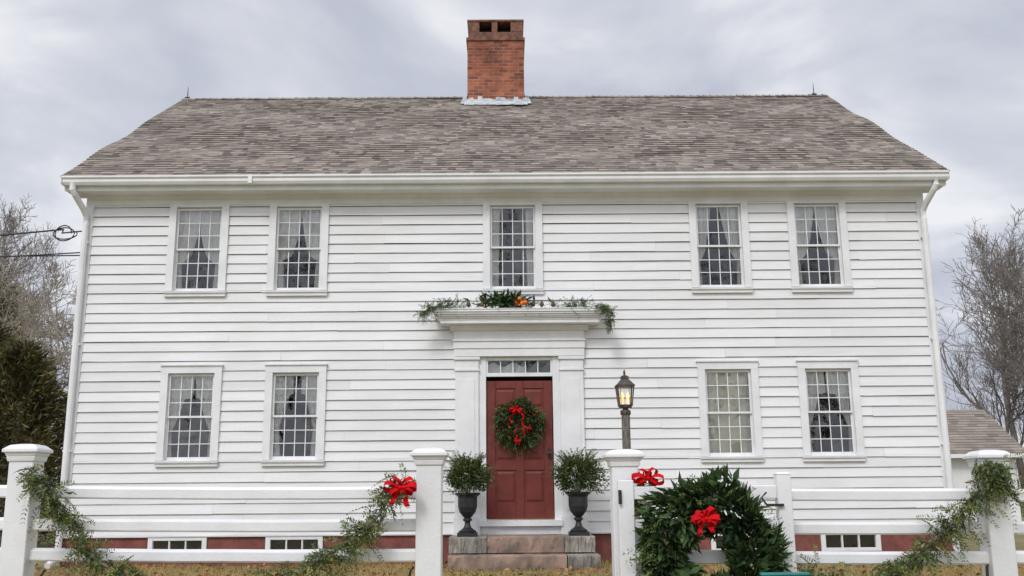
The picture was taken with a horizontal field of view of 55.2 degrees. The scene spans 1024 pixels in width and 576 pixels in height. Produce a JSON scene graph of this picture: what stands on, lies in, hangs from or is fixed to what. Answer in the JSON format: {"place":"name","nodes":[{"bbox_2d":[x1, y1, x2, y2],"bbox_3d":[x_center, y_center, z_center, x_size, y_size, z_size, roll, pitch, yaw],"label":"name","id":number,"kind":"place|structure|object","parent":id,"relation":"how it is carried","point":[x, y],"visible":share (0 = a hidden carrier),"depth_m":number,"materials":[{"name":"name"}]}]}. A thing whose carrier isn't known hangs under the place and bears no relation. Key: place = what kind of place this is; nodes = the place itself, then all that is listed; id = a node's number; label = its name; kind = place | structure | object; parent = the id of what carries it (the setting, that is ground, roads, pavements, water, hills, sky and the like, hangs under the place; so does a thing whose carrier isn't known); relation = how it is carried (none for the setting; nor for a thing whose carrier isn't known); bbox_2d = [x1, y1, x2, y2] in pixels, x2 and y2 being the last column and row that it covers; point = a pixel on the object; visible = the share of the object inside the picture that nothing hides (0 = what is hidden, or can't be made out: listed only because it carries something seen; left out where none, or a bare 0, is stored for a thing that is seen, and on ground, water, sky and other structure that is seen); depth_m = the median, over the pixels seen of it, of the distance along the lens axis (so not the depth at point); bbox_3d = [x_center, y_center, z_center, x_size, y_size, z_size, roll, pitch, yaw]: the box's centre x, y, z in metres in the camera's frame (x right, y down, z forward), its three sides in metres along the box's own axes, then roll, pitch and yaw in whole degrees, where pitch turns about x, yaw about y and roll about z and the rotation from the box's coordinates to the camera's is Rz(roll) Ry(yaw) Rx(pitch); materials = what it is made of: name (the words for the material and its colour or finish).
{"place":"outdoors","nodes":[
{"label":"outdoors","id":0,"kind":"place"},
{"bbox_2d":[0,0,1023,502],"label":"sky","id":1,"kind":"structure","parent":0,"point":[944,79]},
{"bbox_2d":[34,502,1023,575],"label":"ground","id":2,"kind":"structure","parent":0,"point":[1018,538],"depth_m":13.71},
{"bbox_2d":[0,266,54,504],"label":"tree","id":3,"kind":"object","parent":2,"relation":"on","point":[4,306],"visible":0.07,"depth_m":28.77,"materials":[{"name":"plant"}]},
{"bbox_2d":[0,314,55,537],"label":"evergreen tree","id":4,"kind":"object","parent":2,"relation":"on","point":[4,338],"visible":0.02,"depth_m":23.72,"materials":[{"name":"green plant"}]},
{"bbox_2d":[0,193,58,448],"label":"bare tree","id":5,"kind":"object","parent":2,"relation":"on","point":[9,215],"visible":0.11,"depth_m":43.96,"materials":[{"name":"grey plant"}]},
{"bbox_2d":[0,332,68,547],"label":"evergreen tree","id":6,"kind":"object","parent":2,"relation":"on","point":[21,363],"visible":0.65,"depth_m":20.45,"materials":[{"name":"green plant"}]},
{"bbox_2d":[0,252,73,534],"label":"bare tree","id":7,"kind":"object","parent":2,"relation":"on","point":[35,325],"visible":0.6,"depth_m":25.86,"materials":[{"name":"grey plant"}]},
{"bbox_2d":[0,200,73,348],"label":"bare tree","id":8,"kind":"object","parent":2,"relation":"on","point":[6,252],"visible":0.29,"depth_m":34.01,"materials":[{"name":"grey plant"}]},
{"bbox_2d":[0,235,76,426],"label":"bare tree","id":9,"kind":"object","parent":2,"relation":"on","point":[55,283],"visible":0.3,"depth_m":32.19,"materials":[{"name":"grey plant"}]},
{"bbox_2d":[0,194,76,423],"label":"bare tree","id":10,"kind":"object","parent":2,"relation":"on","point":[26,251],"visible":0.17,"depth_m":40.52,"materials":[{"name":"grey plant"}]},
{"bbox_2d":[59,534,953,567],"bbox_3d":[-0.073,4.945,18.951,13.110,0.748,9.410,0,-12,0],"label":"foundation","id":11,"kind":"object","parent":2,"relation":"on","point":[603,546],"visible":0.16,"depth_m":14.38,"materials":[{"name":"red brick"}]},
{"bbox_2d":[63,532,881,550],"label":"cellar windows and water table","id":12,"kind":"structure","parent":11,"relation":"attached to","point":[270,537],"depth_m":14.36,"materials":[{"name":"white paint"}]},
{"bbox_2d":[63,181,949,536],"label":"cornice and corner boards","id":13,"kind":"structure","parent":11,"relation":"on","point":[497,193],"depth_m":15.36,"materials":[{"name":"white paint"}]},
{"bbox_2d":[0,225,81,256],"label":"overhead service wires","id":14,"kind":"object","parent":13,"relation":"attached to","point":[61,239],"visible":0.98,"depth_m":15.75,"materials":[{"name":"black metal"}]},
{"bbox_2d":[44,170,959,568],"bbox_3d":[-0.060,1.126,14.680,13.658,5.828,0.474,0,-12,0],"label":"gutter and downspouts","id":15,"kind":"object","parent":13,"relation":"attached to","point":[934,176],"visible":0.85,"depth_m":15.06,"materials":[{"name":"white paint"}]},
{"bbox_2d":[60,94,949,176],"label":"shingle roof","id":16,"kind":"structure","parent":13,"relation":"on","point":[453,134],"depth_m":17.30,"materials":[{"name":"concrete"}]},
{"bbox_2d":[466,19,524,98],"bbox_3d":[-0.343,-4.357,20.963,1.230,2.445,1.150,0,-12,0],"label":"brick chimney","id":17,"kind":"object","parent":16,"relation":"on","point":[495,58],"visible":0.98,"depth_m":20.49,"materials":[{"name":"red brick"}]},
{"bbox_2d":[461,94,530,104],"bbox_3d":[-0.336,-3.965,20.431,1.460,0.642,0.798,0,-12,0],"label":"lead flashing","id":18,"kind":"object","parent":16,"relation":"on","point":[480,100],"visible":0.96,"depth_m":20.25,"materials":[{"name":"grey metal"}]},
{"bbox_2d":[67,200,946,535],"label":"front clapboards","id":19,"kind":"object","parent":13,"relation":"attached to","point":[373,342],"visible":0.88,"depth_m":14.98,"materials":[{"name":"white paint"}]},
{"bbox_2d":[153,200,866,466],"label":"window frames","id":20,"kind":"structure","parent":19,"relation":"attached to","point":[170,371],"depth_m":14.95,"materials":[{"name":"white wood"}]},
{"bbox_2d":[432,307,607,534],"bbox_3d":[0.132,1.954,14.583,2.650,3.360,0.520,0,-12,0],"label":"door surround","id":21,"kind":"object","parent":19,"relation":"attached to","point":[481,335],"visible":0.91,"depth_m":14.74,"materials":[{"name":"white wood"}]},
{"bbox_2d":[413,289,617,334],"bbox_3d":[0.051,0.358,14.745,3.088,0.750,0.560,0,-12,0],"label":"door cornice garland","id":22,"kind":"object","parent":21,"relation":"on","point":[511,300],"depth_m":14.71},
{"bbox_2d":[487,381,553,518],"bbox_3d":[0.119,2.420,14.715,0.990,2.046,0.068,0,-12,0],"label":"red paneled door","id":23,"kind":"structure","parent":21,"relation":"attached to","point":[523,488],"depth_m":14.63,"materials":[{"name":"paint"}]},
{"bbox_2d":[488,396,546,456],"bbox_3d":[0.094,2.070,14.657,0.914,0.927,0.382,0,-12,0],"label":"christmas wreath","id":24,"kind":"object","parent":23,"relation":"attached to","point":[513,408],"visible":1,"depth_m":14.61,"materials":[{"name":"green plant"}]},
{"bbox_2d":[548,448,550,458],"bbox_3d":[0.560,2.470,14.625,0.056,0.160,0.092,0,-12,0],"label":"door knob and plate","id":25,"kind":"object","parent":23,"relation":"attached to","point":[549,453],"visible":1,"depth_m":14.65,"materials":[{"name":"metal"}]},
{"bbox_2d":[486,361,554,517],"bbox_3d":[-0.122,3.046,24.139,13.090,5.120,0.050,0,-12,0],"label":"door frame","id":26,"kind":"structure","parent":21,"relation":"attached to","point":[487,378],"depth_m":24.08,"materials":[{"name":"white paint"}]},
{"bbox_2d":[171,207,848,456],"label":"window interiors","id":27,"kind":"object","parent":13,"relation":"attached to","point":[516,280],"depth_m":16.49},
{"bbox_2d":[167,207,852,456],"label":"curtains","id":28,"kind":"object","parent":27,"relation":"attached to","point":[492,367],"visible":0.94,"depth_m":15.37,"materials":[{"name":"white fabric"}]},
{"bbox_2d":[154,535,874,548],"bbox_3d":[0.045,3.803,14.568,10.720,0.278,0.100,0,-12,0],"label":"dark cellar","id":29,"kind":"object","parent":11,"relation":"on","point":[833,541],"visible":0.14,"depth_m":14.51,"materials":[{"name":"black"}]},
{"bbox_2d":[0,444,1023,575],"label":"white post and rail fence","id":30,"kind":"object","parent":2,"relation":"on","point":[21,553],"visible":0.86,"depth_m":5.80,"materials":[{"name":"paint"}]},
{"bbox_2d":[15,463,414,575],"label":"evergreen garland","id":31,"kind":"object","parent":30,"relation":"attached to","point":[64,517],"visible":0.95,"depth_m":5.67,"materials":[{"name":"green plant"}]},
{"bbox_2d":[383,476,416,506],"bbox_3d":[-0.648,1.179,5.676,0.196,0.176,0.085,0,-12,0],"label":"red bow","id":32,"kind":"object","parent":31,"relation":"attached to","point":[406,488],"visible":1,"depth_m":5.67,"materials":[{"name":"fabric"}]},
{"bbox_2d":[617,482,657,536],"bbox_3d":[0.745,1.292,5.759,0.260,0.384,0.294,11,-17,-43],"label":"evergreen garland","id":33,"kind":"object","parent":30,"relation":"attached to","point":[638,501],"visible":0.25,"depth_m":5.75,"materials":[{"name":"green plant"}]},
{"bbox_2d":[617,472,796,575],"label":"white gate","id":34,"kind":"structure","parent":30,"relation":"attached to","point":[779,491],"depth_m":5.65,"materials":[{"name":"paint"}]},
{"bbox_2d":[631,467,663,485],"bbox_3d":[0.794,1.104,5.720,0.192,0.116,0.075,0,-12,0],"label":"red bow","id":35,"kind":"object","parent":34,"relation":"attached to","point":[646,477],"visible":1,"depth_m":5.71,"materials":[{"name":"fabric"}]},
{"bbox_2d":[623,464,795,575],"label":"gate wreath","id":36,"kind":"object","parent":34,"relation":"attached to","point":[684,502],"visible":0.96,"depth_m":5.51,"materials":[{"name":"green plant"}]},
{"bbox_2d":[691,506,719,534],"bbox_3d":[1.070,1.286,5.418,0.161,0.159,0.071,0,-12,0],"label":"red bow","id":37,"kind":"object","parent":36,"relation":"attached to","point":[701,519],"visible":1,"depth_m":5.41,"materials":[{"name":"fabric"}]},
{"bbox_2d":[797,460,1022,575],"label":"evergreen garland","id":38,"kind":"object","parent":30,"relation":"attached to","point":[903,566],"visible":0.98,"depth_m":5.69,"materials":[{"name":"green plant"}]},
{"bbox_2d":[970,452,1023,533],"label":"evergreen garland","id":39,"kind":"object","parent":30,"relation":"attached to","point":[986,467],"visible":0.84,"depth_m":5.75,"materials":[{"name":"green plant"}]},
{"bbox_2d":[448,534,600,570],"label":"stone steps","id":40,"kind":"structure","parent":2,"relation":"on","point":[512,551],"depth_m":13.44,"materials":[{"name":"stone"}]},
{"bbox_2d":[443,451,501,536],"bbox_3d":[-0.614,2.907,13.935,0.952,1.208,0.893,0,-12,0],"label":"black urn planter","id":41,"kind":"object","parent":40,"relation":"on","point":[464,474],"visible":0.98,"depth_m":13.83,"materials":[{"name":"metal"}]},
{"bbox_2d":[543,447,609,535],"bbox_3d":[0.958,2.884,13.948,0.983,1.232,0.816,6,-14,-29],"label":"black urn planter","id":42,"kind":"object","parent":40,"relation":"on","point":[578,499],"visible":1,"depth_m":13.83,"materials":[{"name":"metal"}]},
{"bbox_2d":[34,559,1023,575],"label":"grass","id":43,"kind":"structure","parent":2,"relation":"on","point":[380,566],"depth_m":12.74,"materials":[{"name":"green plant"}]},
{"bbox_2d":[35,556,1023,575],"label":"fallen leaves","id":44,"kind":"object","parent":2,"relation":"on","point":[557,572],"visible":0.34,"depth_m":12.58,"materials":[{"name":"brown plant"}]},
{"bbox_2d":[614,370,634,448],"bbox_3d":[1.218,2.050,10.306,0.200,2.395,0.200,0,-12,0],"label":"post lantern","id":45,"kind":"object","parent":2,"relation":"on","point":[625,382],"visible":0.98,"depth_m":10.42,"materials":[{"name":"black metal"}]},
{"bbox_2d":[759,572,809,575],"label":"teal sign","id":46,"kind":"object","parent":2,"relation":"on","point":[784,573],"visible":1,"depth_m":5.21,"materials":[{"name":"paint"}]},
{"bbox_2d":[936,205,1023,488],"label":"bare tree","id":47,"kind":"object","parent":2,"relation":"on","point":[958,384],"visible":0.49,"depth_m":48.64,"materials":[{"name":"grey plant"}]},
{"bbox_2d":[944,364,1023,511],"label":"thicket","id":48,"kind":"object","parent":2,"relation":"on","point":[997,422],"visible":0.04,"depth_m":45.33,"materials":[{"name":"brown plant"}]},
{"bbox_2d":[946,410,1023,520],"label":"white garage","id":49,"kind":"structure","parent":2,"relation":"on","point":[972,430],"depth_m":27.13,"materials":[{"name":"paint"}]},
{"bbox_2d":[956,218,1023,392],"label":"bare tree","id":50,"kind":"object","parent":2,"relation":"on","point":[1019,367],"visible":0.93,"depth_m":40.22,"materials":[{"name":"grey plant"}]},
{"bbox_2d":[960,228,1023,482],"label":"bare tree","id":51,"kind":"object","parent":2,"relation":"on","point":[990,382],"visible":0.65,"depth_m":41.64,"materials":[{"name":"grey plant"}]},
{"bbox_2d":[999,270,1023,331],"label":"bare tree","id":52,"kind":"object","parent":2,"relation":"on","point":[1017,302],"visible":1,"depth_m":35.71,"materials":[{"name":"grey plant"}]},
{"bbox_2d":[1016,436,1023,516],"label":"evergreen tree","id":53,"kind":"object","parent":2,"relation":"on","point":[1021,478],"visible":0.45,"depth_m":39.26,"materials":[{"name":"green plant"}]},
{"bbox_2d":[708,372,751,452],"bbox_3d":[3.284,1.897,14.922,0.710,1.280,0.005,0,-12,0],"label":"window shade","id":54,"kind":"object","parent":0,"point":[734,418],"depth_m":14.91,"materials":[{"name":"beige fabric"}]}
]}

